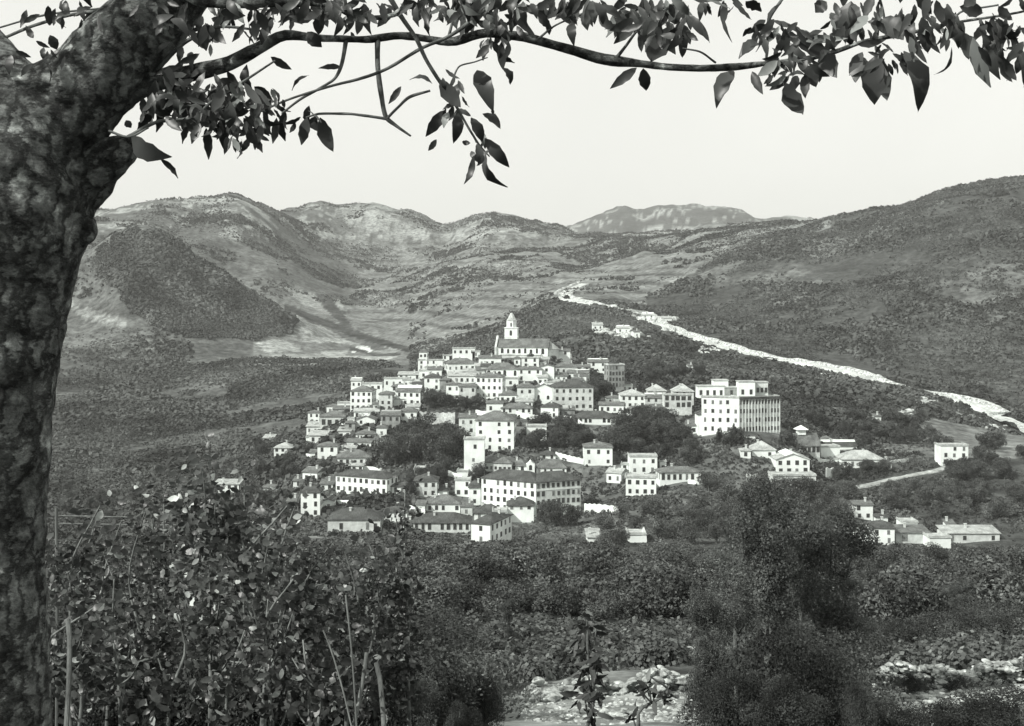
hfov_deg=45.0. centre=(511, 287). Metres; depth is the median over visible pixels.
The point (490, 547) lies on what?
olive tree
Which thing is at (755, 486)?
olive tree
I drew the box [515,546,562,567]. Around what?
olive tree
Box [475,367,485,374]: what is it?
house
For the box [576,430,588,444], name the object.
broadleaf tree
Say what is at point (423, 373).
house
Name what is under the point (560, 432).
broadleaf tree
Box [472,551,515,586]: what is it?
olive tree
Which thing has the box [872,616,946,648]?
shrub
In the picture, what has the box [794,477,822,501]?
olive tree
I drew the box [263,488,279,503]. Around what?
broadleaf tree
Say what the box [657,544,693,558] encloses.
olive tree
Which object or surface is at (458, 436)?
broadleaf tree
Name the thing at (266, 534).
sapling
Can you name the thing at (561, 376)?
house
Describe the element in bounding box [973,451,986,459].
broadleaf tree
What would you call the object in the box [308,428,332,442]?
house
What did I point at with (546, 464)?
house
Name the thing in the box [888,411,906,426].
broadleaf tree
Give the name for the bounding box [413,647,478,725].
shrub
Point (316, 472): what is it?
house
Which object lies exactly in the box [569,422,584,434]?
broadleaf tree
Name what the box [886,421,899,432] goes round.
broadleaf tree
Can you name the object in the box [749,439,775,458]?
house
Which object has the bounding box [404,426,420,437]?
broadleaf tree
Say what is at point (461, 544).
undergrowth
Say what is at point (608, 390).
broadleaf tree
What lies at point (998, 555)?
olive tree
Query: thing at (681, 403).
house
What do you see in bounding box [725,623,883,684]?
shrub
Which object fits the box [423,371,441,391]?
house
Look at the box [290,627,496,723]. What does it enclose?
shrub
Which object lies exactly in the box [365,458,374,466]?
broadleaf tree
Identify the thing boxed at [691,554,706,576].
olive tree
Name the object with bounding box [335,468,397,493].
house
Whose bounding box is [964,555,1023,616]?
olive tree
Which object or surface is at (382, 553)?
broadleaf tree
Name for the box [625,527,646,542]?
house
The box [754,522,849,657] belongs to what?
broadleaf tree
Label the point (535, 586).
olive tree
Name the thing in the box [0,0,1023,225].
sky
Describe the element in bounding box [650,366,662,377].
broadleaf tree
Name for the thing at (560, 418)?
broadleaf tree
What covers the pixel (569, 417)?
broadleaf tree
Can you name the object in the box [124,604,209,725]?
sapling
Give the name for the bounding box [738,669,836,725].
shrub
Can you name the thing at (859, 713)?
shrub
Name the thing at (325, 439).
broadleaf tree
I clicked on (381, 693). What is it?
wooden stake
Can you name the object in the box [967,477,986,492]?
olive tree
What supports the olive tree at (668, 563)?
on the terrain
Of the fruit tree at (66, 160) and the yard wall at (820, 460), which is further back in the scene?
the yard wall at (820, 460)
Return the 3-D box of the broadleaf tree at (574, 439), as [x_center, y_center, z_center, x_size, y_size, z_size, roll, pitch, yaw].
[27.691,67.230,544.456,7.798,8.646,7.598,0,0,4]
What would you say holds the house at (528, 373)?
on the terrain
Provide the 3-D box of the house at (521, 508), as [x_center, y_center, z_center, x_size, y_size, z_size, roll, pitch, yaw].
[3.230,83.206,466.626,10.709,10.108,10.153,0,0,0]
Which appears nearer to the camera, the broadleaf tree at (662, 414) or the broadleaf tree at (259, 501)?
the broadleaf tree at (259, 501)
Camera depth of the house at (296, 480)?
520.89 m
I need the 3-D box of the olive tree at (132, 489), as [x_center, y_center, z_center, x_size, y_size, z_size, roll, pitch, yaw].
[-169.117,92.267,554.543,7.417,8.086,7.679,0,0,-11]
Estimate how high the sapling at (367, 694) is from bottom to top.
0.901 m
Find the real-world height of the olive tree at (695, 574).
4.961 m
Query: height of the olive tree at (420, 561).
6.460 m
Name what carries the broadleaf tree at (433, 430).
on the terrain
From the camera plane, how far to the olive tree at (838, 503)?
457.84 m
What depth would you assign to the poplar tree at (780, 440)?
530.91 m
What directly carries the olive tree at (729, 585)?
on the terrain
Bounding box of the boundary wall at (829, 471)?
[826,467,833,476]
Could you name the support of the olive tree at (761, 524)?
on the terrain
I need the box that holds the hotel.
[695,379,780,435]
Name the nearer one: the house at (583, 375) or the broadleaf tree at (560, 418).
the broadleaf tree at (560, 418)
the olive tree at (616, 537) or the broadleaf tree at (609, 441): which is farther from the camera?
the broadleaf tree at (609, 441)
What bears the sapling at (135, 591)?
on the terrain
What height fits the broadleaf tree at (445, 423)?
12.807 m
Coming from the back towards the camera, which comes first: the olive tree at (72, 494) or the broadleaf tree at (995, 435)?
the broadleaf tree at (995, 435)
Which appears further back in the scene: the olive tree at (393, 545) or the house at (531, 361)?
the house at (531, 361)
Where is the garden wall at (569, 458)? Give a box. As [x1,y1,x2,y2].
[555,452,583,464]
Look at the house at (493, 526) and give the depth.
390.20 m
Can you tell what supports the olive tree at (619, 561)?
on the terrain
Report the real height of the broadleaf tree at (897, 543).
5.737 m
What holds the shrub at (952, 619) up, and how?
on the terrain
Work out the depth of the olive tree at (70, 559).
133.84 m
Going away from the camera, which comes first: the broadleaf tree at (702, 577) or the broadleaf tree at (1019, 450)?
the broadleaf tree at (702, 577)
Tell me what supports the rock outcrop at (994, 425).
on the terrain
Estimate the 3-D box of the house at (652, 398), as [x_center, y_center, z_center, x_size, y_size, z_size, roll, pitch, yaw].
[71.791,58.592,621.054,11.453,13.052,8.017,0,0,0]
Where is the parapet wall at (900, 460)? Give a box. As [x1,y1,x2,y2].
[890,458,908,462]
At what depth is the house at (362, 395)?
636.59 m
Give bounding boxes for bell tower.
[504,312,518,338]
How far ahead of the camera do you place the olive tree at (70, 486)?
573.54 m
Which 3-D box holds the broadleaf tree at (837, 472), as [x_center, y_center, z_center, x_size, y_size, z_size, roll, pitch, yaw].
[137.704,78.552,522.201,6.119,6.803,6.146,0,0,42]
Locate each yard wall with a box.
[337,500,348,503]
[364,466,379,469]
[410,505,424,513]
[448,471,461,477]
[476,410,490,414]
[516,411,537,419]
[688,479,701,484]
[816,457,837,462]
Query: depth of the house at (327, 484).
505.29 m
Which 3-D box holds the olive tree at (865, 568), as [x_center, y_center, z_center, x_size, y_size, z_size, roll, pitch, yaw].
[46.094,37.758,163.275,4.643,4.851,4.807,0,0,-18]
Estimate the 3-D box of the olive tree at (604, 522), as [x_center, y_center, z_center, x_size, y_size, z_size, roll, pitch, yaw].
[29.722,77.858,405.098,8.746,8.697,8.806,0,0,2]
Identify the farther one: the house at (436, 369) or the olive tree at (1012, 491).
the house at (436, 369)
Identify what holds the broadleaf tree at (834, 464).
on the terrain
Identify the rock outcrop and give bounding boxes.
[595,326,650,337]
[631,309,678,322]
[661,326,675,331]
[698,345,720,352]
[900,396,937,413]
[985,424,1008,429]
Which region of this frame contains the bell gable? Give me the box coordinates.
[526,459,534,472]
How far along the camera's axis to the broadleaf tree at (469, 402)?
597.92 m
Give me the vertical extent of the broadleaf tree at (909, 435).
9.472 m
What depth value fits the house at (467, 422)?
554.61 m
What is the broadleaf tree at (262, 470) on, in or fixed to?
on the terrain
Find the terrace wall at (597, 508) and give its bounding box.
[584,503,618,512]
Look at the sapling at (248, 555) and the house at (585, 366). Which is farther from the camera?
the house at (585, 366)
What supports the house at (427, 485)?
on the terrain
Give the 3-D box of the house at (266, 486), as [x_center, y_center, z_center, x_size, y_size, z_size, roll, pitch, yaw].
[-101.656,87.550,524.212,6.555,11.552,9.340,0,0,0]
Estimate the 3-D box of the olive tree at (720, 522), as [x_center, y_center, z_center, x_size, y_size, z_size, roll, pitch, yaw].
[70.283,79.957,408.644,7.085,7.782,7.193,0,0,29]
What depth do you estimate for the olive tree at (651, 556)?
149.81 m
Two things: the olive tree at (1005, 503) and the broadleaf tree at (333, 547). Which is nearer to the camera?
the broadleaf tree at (333, 547)
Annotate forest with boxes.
[85,222,299,340]
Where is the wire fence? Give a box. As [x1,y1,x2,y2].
[55,507,250,725]
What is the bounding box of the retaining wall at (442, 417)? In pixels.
[419,411,454,424]
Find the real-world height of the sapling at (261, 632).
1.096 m
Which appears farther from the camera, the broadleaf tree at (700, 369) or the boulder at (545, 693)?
the broadleaf tree at (700, 369)
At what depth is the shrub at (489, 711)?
21.93 m
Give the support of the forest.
on the terrain
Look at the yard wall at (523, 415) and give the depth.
583.36 m
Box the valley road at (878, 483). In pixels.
[856,455,944,488]
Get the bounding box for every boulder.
[523,684,563,702]
[570,688,582,699]
[973,662,991,672]
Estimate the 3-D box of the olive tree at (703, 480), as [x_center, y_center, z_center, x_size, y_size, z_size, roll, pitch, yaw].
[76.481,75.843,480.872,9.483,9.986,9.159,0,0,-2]
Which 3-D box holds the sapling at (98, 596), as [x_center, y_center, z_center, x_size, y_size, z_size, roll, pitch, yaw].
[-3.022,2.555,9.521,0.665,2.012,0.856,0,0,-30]
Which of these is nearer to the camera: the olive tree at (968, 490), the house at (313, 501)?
the house at (313, 501)
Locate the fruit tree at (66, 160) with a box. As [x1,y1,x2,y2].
[0,0,1023,725]
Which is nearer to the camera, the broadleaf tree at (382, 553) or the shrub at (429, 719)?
the shrub at (429, 719)
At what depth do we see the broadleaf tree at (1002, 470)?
519.71 m
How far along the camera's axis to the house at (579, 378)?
657.26 m
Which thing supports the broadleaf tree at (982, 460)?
on the terrain
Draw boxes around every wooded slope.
[406,297,1020,434]
[694,387,932,456]
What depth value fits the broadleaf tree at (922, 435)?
593.17 m
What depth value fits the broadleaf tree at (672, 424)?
543.56 m
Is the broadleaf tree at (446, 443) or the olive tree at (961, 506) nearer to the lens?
the olive tree at (961, 506)
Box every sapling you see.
[44,490,125,725]
[49,602,116,725]
[59,568,152,725]
[72,490,158,725]
[76,488,198,725]
[99,481,202,660]
[115,479,232,675]
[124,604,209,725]
[142,429,250,725]
[175,466,308,725]
[189,623,277,725]
[193,455,310,706]
[223,476,356,725]
[225,577,313,725]
[266,494,345,722]
[276,631,369,725]
[296,614,394,725]
[310,535,399,725]
[345,505,415,725]
[373,450,425,725]
[374,526,424,725]
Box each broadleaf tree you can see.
[93,547,144,568]
[221,549,289,585]
[252,461,266,473]
[252,490,269,506]
[253,438,264,446]
[256,442,271,454]
[257,465,268,474]
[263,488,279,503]
[269,469,279,479]
[273,456,281,463]
[278,464,289,478]
[281,454,294,464]
[285,461,302,474]
[296,546,332,559]
[298,542,322,556]
[300,440,315,451]
[304,443,313,451]
[320,435,332,442]
[327,464,335,472]
[331,543,345,552]
[355,565,399,610]
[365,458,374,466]
[374,432,408,461]
[376,550,401,565]
[382,442,403,465]
[384,432,415,461]
[394,421,416,433]
[400,427,423,445]
[403,468,416,481]
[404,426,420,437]
[406,429,433,457]
[406,475,415,485]
[406,482,417,493]
[408,412,435,429]
[408,542,443,557]
[412,432,435,457]
[414,467,426,475]
[416,421,432,428]
[421,387,435,399]
[422,390,438,406]
[422,392,438,408]
[422,437,446,460]
[423,469,436,475]
[425,566,488,615]
[429,426,453,452]
[429,430,459,459]
[431,554,459,574]
[434,463,447,480]
[437,392,452,405]
[437,420,452,428]
[438,455,453,469]
[440,425,458,432]
[445,554,499,589]
[448,395,458,406]
[450,425,470,451]
[455,577,491,609]
[459,397,468,406]
[462,399,472,408]
[468,469,482,482]
[469,461,486,476]
[470,394,481,404]
[494,578,536,614]
[496,598,514,640]
[522,432,539,448]
[525,540,558,553]
[527,580,576,618]
[529,413,544,423]
[531,429,547,442]
[533,411,551,424]
[534,399,541,405]
[534,498,562,523]
[535,501,555,524]
[543,502,563,526]
[545,435,559,446]
[549,429,567,446]
[550,428,568,447]
[552,415,570,425]
[554,423,567,431]
[558,503,583,525]
[560,418,573,434]
[562,413,576,422]
[567,430,582,447]
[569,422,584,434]
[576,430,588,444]
[579,426,595,442]
[586,378,597,384]
[588,380,600,392]
[588,590,632,623]
[593,386,599,401]
[594,378,610,394]
[596,432,611,441]
[600,438,615,449]
[603,384,616,395]
[606,430,621,448]
[609,422,631,444]
[610,409,629,426]
[610,426,625,435]
[612,553,644,567]
[613,433,629,450]
[613,436,626,450]
[616,414,641,425]
[616,422,640,446]
[626,566,704,621]
[629,404,648,416]
[629,437,646,452]
[630,409,645,416]
[633,420,649,440]
[638,408,659,422]
[639,418,653,435]
[640,364,658,380]
[643,443,660,459]
[648,359,664,370]
[648,422,670,441]
[649,410,670,424]
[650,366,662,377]
[651,417,674,442]
[652,551,684,572]
[657,407,678,419]
[659,442,674,454]
[662,428,679,444]
[663,364,677,374]
[663,364,678,377]
[664,414,677,424]
[664,421,688,440]
[668,426,681,443]
[676,362,690,376]
[676,424,693,438]
[678,431,693,444]
[679,444,698,463]
[679,582,748,721]
[682,437,699,451]
[691,444,702,456]
[692,541,774,694]
[692,572,734,614]
[693,363,705,377]
[698,545,746,572]
[720,431,734,444]
[721,476,829,684]
[727,427,742,441]
[732,427,743,439]
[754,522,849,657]
[781,499,879,683]
[782,430,797,444]
[804,407,821,423]
[815,411,823,420]
[820,561,865,581]
[824,559,877,669]
[825,461,833,469]
[832,461,846,472]
[832,465,844,478]
[835,421,849,434]
[840,419,852,428]
[842,462,853,472]
[844,408,858,419]
[849,468,861,478]
[855,411,867,419]
[856,430,873,446]
[856,460,869,470]
[859,418,876,432]
[862,458,873,469]
[865,415,877,424]
[871,424,888,437]
[872,462,882,473]
[875,548,919,582]
[877,458,890,471]
[883,410,899,422]
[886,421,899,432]
[887,428,903,443]
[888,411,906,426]
[890,541,905,549]
[903,414,918,426]
[903,426,920,442]
[914,409,925,421]
[915,428,930,440]
[924,424,935,433]
[925,430,943,447]
[941,435,953,442]
[941,577,975,614]
[942,458,961,472]
[945,463,966,478]
[948,550,984,573]
[954,461,972,479]
[958,546,1023,589]
[961,456,973,461]
[964,546,984,552]
[967,459,988,479]
[972,444,987,455]
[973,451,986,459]
[974,431,994,448]
[974,457,987,468]
[981,448,995,461]
[984,452,999,465]
[989,432,1006,447]
[989,433,1006,447]
[993,457,1010,468]
[993,460,1012,479]
[1015,444,1023,459]
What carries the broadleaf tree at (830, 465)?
on the terrain
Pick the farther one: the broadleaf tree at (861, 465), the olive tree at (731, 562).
the broadleaf tree at (861, 465)
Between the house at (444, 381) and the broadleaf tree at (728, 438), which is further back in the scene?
the house at (444, 381)
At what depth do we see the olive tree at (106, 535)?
428.96 m
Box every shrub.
[47,588,145,621]
[49,596,220,725]
[52,625,199,725]
[52,630,182,725]
[53,593,250,725]
[55,577,246,670]
[74,627,177,725]
[151,611,284,721]
[158,638,255,725]
[180,583,434,724]
[188,642,362,725]
[267,630,429,725]
[278,657,454,724]
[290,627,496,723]
[320,611,455,661]
[339,600,530,720]
[359,607,457,626]
[365,673,450,725]
[382,650,447,725]
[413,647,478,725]
[416,612,495,650]
[426,623,479,660]
[434,671,501,725]
[439,634,507,697]
[443,700,483,725]
[444,649,491,719]
[452,668,504,725]
[559,610,617,725]
[613,667,679,725]
[676,613,847,725]
[685,587,748,632]
[694,673,770,725]
[721,623,812,652]
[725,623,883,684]
[728,631,877,725]
[735,626,911,725]
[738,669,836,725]
[787,604,874,669]
[803,604,891,660]
[816,613,883,639]
[835,679,878,725]
[868,697,925,725]
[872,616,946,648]
[891,674,930,693]
[893,697,973,725]
[908,611,999,642]
[916,611,1000,638]
[922,692,1021,725]
[940,605,1015,640]
[943,673,976,691]
[945,679,1023,725]
[953,595,1023,634]
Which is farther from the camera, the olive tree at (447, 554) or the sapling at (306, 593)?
the olive tree at (447, 554)
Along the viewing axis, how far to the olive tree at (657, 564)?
103.09 m
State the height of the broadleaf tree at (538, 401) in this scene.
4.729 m
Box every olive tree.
[44,538,82,569]
[45,557,74,568]
[46,550,139,598]
[47,524,60,536]
[50,556,145,598]
[56,500,69,509]
[58,482,73,491]
[62,489,76,497]
[82,496,95,507]
[93,493,102,500]
[95,488,106,495]
[99,525,121,540]
[101,510,114,519]
[101,517,119,527]
[105,539,159,561]
[108,557,151,577]
[109,497,118,506]
[124,540,169,566]
[127,485,142,495]
[129,491,143,500]
[137,564,221,600]
[156,571,232,599]
[161,562,234,594]
[239,491,252,499]
[261,528,283,541]
[276,548,326,585]
[277,509,296,521]
[279,520,295,532]
[285,546,308,555]
[286,562,366,612]
[291,546,338,575]
[314,564,387,614]
[326,555,368,574]
[329,543,363,559]
[338,563,371,572]
[345,545,366,559]
[361,552,396,574]
[374,540,416,555]
[395,560,457,615]
[395,562,448,600]
[396,551,429,567]
[408,543,438,566]
[409,574,468,619]
[420,539,445,548]
[428,539,451,557]
[430,563,479,589]
[436,550,467,560]
[456,544,512,565]
[458,550,516,583]
[468,585,488,608]
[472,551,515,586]
[473,585,523,615]
[477,577,508,606]
[478,542,499,551]
[493,544,534,579]
[503,554,538,581]
[508,568,527,585]
[514,576,552,596]
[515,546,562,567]
[522,543,579,584]
[524,559,561,584]
[526,553,578,589]
[532,576,595,617]
[538,543,586,559]
[539,541,575,555]
[561,547,619,591]
[564,551,593,565]
[582,591,635,619]
[583,539,633,566]
[586,563,666,606]
[591,512,614,531]
[594,529,611,544]
[604,559,625,576]
[606,526,630,546]
[609,558,682,588]
[610,553,636,574]
[611,560,670,588]
[613,504,630,517]
[619,584,653,618]
[628,514,644,528]
[633,550,659,564]
[636,542,671,558]
[636,566,679,583]
[637,496,660,514]
[637,552,691,578]
[641,546,693,572]
[646,515,671,537]
[653,539,686,551]
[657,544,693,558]
[657,561,679,574]
[664,572,713,620]
[666,516,686,537]
[667,565,700,584]
[671,543,689,554]
[673,554,697,571]
[674,504,686,516]
[680,524,702,542]
[681,508,700,525]
[683,567,718,579]
[684,509,704,527]
[686,495,705,510]
[687,493,711,514]
[687,544,705,557]
[687,583,742,616]
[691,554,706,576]
[696,470,718,491]
[696,505,721,524]
[703,523,724,542]
[710,477,726,490]
[711,480,738,504]
[712,501,725,518]
[714,517,734,537]
[717,550,744,586]
[718,496,744,514]
[719,503,738,518]
[720,576,741,587]
[729,520,748,539]
[741,470,769,489]
[742,475,763,487]
[744,481,768,498]
[745,517,771,540]
[758,505,778,518]
[766,475,789,494]
[772,475,799,498]
[785,475,816,499]
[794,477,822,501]
[801,499,827,514]
[812,483,837,498]
[815,494,835,505]
[815,505,832,518]
[821,489,842,503]
[829,498,856,519]
[832,544,875,580]
[836,481,859,499]
[838,479,856,491]
[845,578,879,618]
[849,571,924,620]
[851,554,879,581]
[868,546,896,570]
[869,561,955,621]
[877,487,894,501]
[884,479,903,492]
[884,493,902,508]
[887,558,945,582]
[890,487,906,498]
[893,544,919,561]
[895,498,910,508]
[905,478,923,489]
[913,488,932,503]
[913,489,931,504]
[920,557,957,579]
[922,573,964,615]
[923,542,949,560]
[924,474,946,490]
[927,478,949,496]
[928,574,977,615]
[929,488,948,502]
[930,499,952,517]
[945,563,1002,607]
[945,564,991,576]
[948,478,969,493]
[949,548,979,563]
[951,496,974,515]
[951,542,974,556]
[952,490,970,506]
[957,488,973,500]
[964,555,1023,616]
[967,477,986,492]
[969,486,988,502]
[973,489,986,502]
[976,478,992,492]
[982,499,1004,518]
[983,548,1015,575]
[994,498,1013,517]
[997,545,1023,588]
[1003,479,1019,489]
[1004,483,1023,501]
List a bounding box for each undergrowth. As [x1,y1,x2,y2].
[47,358,1023,606]
[398,604,1023,693]
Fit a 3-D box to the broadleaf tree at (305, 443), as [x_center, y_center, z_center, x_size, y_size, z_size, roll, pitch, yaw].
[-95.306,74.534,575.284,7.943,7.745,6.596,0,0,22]
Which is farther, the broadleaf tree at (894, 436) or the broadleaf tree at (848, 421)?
the broadleaf tree at (848, 421)
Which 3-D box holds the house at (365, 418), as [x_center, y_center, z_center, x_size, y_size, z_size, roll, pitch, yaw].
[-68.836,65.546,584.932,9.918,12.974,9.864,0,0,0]
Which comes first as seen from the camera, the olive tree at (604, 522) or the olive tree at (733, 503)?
the olive tree at (604, 522)
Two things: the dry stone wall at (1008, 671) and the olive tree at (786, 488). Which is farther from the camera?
the olive tree at (786, 488)
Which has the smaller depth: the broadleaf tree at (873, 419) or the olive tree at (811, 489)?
the olive tree at (811, 489)
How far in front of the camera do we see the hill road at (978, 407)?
887.08 m
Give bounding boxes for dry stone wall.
[530,665,694,698]
[859,654,1023,691]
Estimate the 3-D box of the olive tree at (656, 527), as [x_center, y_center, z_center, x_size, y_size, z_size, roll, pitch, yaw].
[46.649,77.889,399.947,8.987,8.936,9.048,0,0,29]
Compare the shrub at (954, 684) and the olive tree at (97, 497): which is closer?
the shrub at (954, 684)
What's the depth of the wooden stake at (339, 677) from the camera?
6.90 m
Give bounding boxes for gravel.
[518,689,700,724]
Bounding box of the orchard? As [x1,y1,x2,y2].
[46,326,425,544]
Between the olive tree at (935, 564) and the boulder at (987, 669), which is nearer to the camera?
the boulder at (987, 669)
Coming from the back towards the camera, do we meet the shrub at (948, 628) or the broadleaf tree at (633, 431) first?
the broadleaf tree at (633, 431)
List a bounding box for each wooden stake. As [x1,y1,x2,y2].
[64,619,71,725]
[322,630,351,725]
[345,595,356,725]
[352,652,368,725]
[374,662,385,725]
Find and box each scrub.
[72,192,797,347]
[646,175,1023,422]
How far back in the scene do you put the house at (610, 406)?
604.10 m
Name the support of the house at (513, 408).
on the terrain
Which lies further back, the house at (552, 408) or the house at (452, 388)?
the house at (452, 388)
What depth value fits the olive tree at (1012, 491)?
494.07 m
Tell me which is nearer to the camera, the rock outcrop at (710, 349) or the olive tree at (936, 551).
the olive tree at (936, 551)
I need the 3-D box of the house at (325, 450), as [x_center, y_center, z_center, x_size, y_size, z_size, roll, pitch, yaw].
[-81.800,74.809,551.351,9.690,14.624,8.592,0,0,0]
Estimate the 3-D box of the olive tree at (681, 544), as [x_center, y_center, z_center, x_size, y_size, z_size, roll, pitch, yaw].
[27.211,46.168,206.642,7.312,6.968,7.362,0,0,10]
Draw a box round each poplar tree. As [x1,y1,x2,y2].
[736,431,740,442]
[778,433,783,444]
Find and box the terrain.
[47,177,1023,725]
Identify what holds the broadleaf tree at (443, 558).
on the terrain
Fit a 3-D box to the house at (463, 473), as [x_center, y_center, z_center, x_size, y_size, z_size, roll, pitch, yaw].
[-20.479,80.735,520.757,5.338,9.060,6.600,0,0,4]
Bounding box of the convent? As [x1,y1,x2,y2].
[480,469,581,519]
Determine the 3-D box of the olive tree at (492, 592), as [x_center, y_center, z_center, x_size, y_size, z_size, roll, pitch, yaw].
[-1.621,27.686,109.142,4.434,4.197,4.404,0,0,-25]
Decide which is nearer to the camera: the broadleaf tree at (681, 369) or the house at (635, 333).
the broadleaf tree at (681, 369)
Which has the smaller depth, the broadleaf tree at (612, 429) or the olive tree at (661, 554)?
the olive tree at (661, 554)
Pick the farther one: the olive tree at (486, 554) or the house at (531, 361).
the house at (531, 361)
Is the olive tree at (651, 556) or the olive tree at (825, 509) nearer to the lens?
the olive tree at (651, 556)
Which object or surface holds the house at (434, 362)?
on the terrain
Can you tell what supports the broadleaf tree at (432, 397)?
on the terrain
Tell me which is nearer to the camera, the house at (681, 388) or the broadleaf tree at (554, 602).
the broadleaf tree at (554, 602)
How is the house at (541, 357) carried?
on the terrain
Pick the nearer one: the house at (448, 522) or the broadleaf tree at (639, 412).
the house at (448, 522)
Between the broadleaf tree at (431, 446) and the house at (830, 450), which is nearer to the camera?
the broadleaf tree at (431, 446)
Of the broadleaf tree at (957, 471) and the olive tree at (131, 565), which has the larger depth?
the broadleaf tree at (957, 471)
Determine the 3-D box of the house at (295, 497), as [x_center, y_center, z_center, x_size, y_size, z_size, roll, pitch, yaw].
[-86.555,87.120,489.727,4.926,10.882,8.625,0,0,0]
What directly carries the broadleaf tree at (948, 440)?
on the terrain
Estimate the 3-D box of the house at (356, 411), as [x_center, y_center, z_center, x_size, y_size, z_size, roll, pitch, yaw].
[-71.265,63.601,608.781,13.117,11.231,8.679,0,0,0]
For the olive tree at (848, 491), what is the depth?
485.92 m
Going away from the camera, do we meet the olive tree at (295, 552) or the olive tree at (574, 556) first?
the olive tree at (574, 556)
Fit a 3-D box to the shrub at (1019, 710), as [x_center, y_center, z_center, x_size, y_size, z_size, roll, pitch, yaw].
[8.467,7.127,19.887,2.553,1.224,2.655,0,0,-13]
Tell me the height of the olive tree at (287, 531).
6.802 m
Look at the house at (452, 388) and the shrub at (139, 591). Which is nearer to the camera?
the shrub at (139, 591)
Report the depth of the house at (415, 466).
521.61 m
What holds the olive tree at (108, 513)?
on the terrain
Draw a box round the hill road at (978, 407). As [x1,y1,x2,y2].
[558,283,1023,426]
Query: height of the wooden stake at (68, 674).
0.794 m
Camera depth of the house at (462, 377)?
651.29 m
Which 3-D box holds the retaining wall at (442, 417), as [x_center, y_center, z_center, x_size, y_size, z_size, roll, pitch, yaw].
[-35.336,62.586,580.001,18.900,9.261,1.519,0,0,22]
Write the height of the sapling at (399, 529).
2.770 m
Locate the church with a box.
[494,335,559,360]
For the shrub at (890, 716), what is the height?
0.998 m
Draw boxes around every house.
[215,478,242,493]
[262,432,276,439]
[263,480,281,491]
[273,440,294,455]
[286,493,300,509]
[292,474,304,486]
[301,465,327,480]
[301,482,324,515]
[306,420,319,434]
[307,408,321,420]
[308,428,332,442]
[309,449,316,456]
[317,439,340,458]
[319,409,347,429]
[319,476,335,489]
[323,494,337,506]
[326,404,336,411]
[326,507,384,532]
[332,403,349,411]
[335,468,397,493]
[337,401,349,404]
[337,427,351,438]
[337,449,372,465]
[343,444,357,449]
[344,417,356,430]
[346,435,374,449]
[350,376,363,389]
[350,384,376,411]
[350,462,364,468]
[353,405,380,417]
[355,413,377,429]
[355,427,376,437]
[362,381,383,399]
[372,399,378,407]
[373,434,385,444]
[375,421,388,435]
[378,388,394,409]
[380,408,401,430]
[383,376,410,391]
[383,502,409,522]
[390,482,408,492]
[391,381,406,394]
[394,395,401,405]
[395,384,423,404]
[397,370,418,379]
[400,404,418,423]
[402,378,413,384]
[403,516,413,528]
[407,401,421,409]
[411,380,423,385]
[412,511,472,532]
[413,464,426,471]
[413,472,439,496]
[415,499,427,511]
[418,358,443,370]
[419,348,428,366]
[419,369,427,378]
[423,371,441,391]
[426,493,462,512]
[427,364,442,375]
[437,483,449,493]
[439,375,450,390]
[442,354,451,366]
[445,379,458,397]
[446,357,475,373]
[447,370,476,382]
[452,346,475,359]
[454,476,471,496]
[456,468,469,476]
[458,381,476,399]
[458,411,476,435]
[460,498,473,515]
[462,366,476,375]
[463,435,485,476]
[468,478,480,504]
[470,508,513,541]
[472,350,480,359]
[473,502,497,519]
[474,410,516,451]
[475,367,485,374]
[475,371,506,398]
[478,353,501,364]
[480,361,490,372]
[485,397,503,410]
[485,453,515,471]
[486,362,517,376]
[492,507,507,512]
[498,388,516,401]
[500,401,532,413]
[506,376,518,385]
[506,495,534,522]
[512,457,527,470]
[513,356,520,365]
[515,396,532,405]
[516,364,542,380]
[516,380,534,403]
[521,356,538,366]
[526,423,546,440]
[534,381,551,403]
[535,458,566,472]
[537,374,547,383]
[539,355,549,364]
[539,360,547,364]
[539,362,554,379]
[539,447,555,458]
[540,400,561,417]
[543,380,555,384]
[548,376,559,381]
[550,379,593,410]
[554,371,567,380]
[555,360,576,371]
[559,347,570,361]
[560,404,575,416]
[560,405,568,408]
[566,367,590,382]
[569,374,583,381]
[573,370,586,381]
[573,409,615,424]
[575,362,590,368]
[582,439,613,465]
[584,527,600,541]
[586,357,608,373]
[591,321,602,329]
[598,399,624,412]
[604,363,624,391]
[605,392,618,400]
[605,465,628,482]
[616,324,629,331]
[618,388,645,407]
[621,461,628,469]
[624,383,632,390]
[625,473,656,497]
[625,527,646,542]
[627,452,657,473]
[632,328,639,337]
[641,312,654,320]
[643,392,661,403]
[645,383,666,392]
[645,402,663,408]
[654,463,701,485]
[658,459,666,467]
[661,315,672,320]
[662,392,691,414]
[670,383,694,404]
[684,420,696,433]
[694,410,701,435]
[738,444,751,458]
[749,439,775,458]
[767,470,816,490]
[770,449,810,470]
[792,425,820,457]
[819,436,835,439]
[819,439,857,449]
[820,443,840,458]
[827,457,838,462]
[835,449,883,467]
[847,497,873,520]
[864,516,895,544]
[871,411,881,420]
[873,510,888,521]
[893,522,930,543]
[895,517,918,523]
[922,532,951,547]
[934,442,968,465]
[936,523,1000,542]
[942,516,956,524]
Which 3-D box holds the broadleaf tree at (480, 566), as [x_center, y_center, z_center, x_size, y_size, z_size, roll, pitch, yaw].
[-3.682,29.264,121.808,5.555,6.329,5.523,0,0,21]
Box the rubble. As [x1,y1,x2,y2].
[841,684,1023,725]
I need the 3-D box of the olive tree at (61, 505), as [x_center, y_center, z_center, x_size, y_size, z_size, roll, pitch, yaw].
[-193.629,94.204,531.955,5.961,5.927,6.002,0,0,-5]

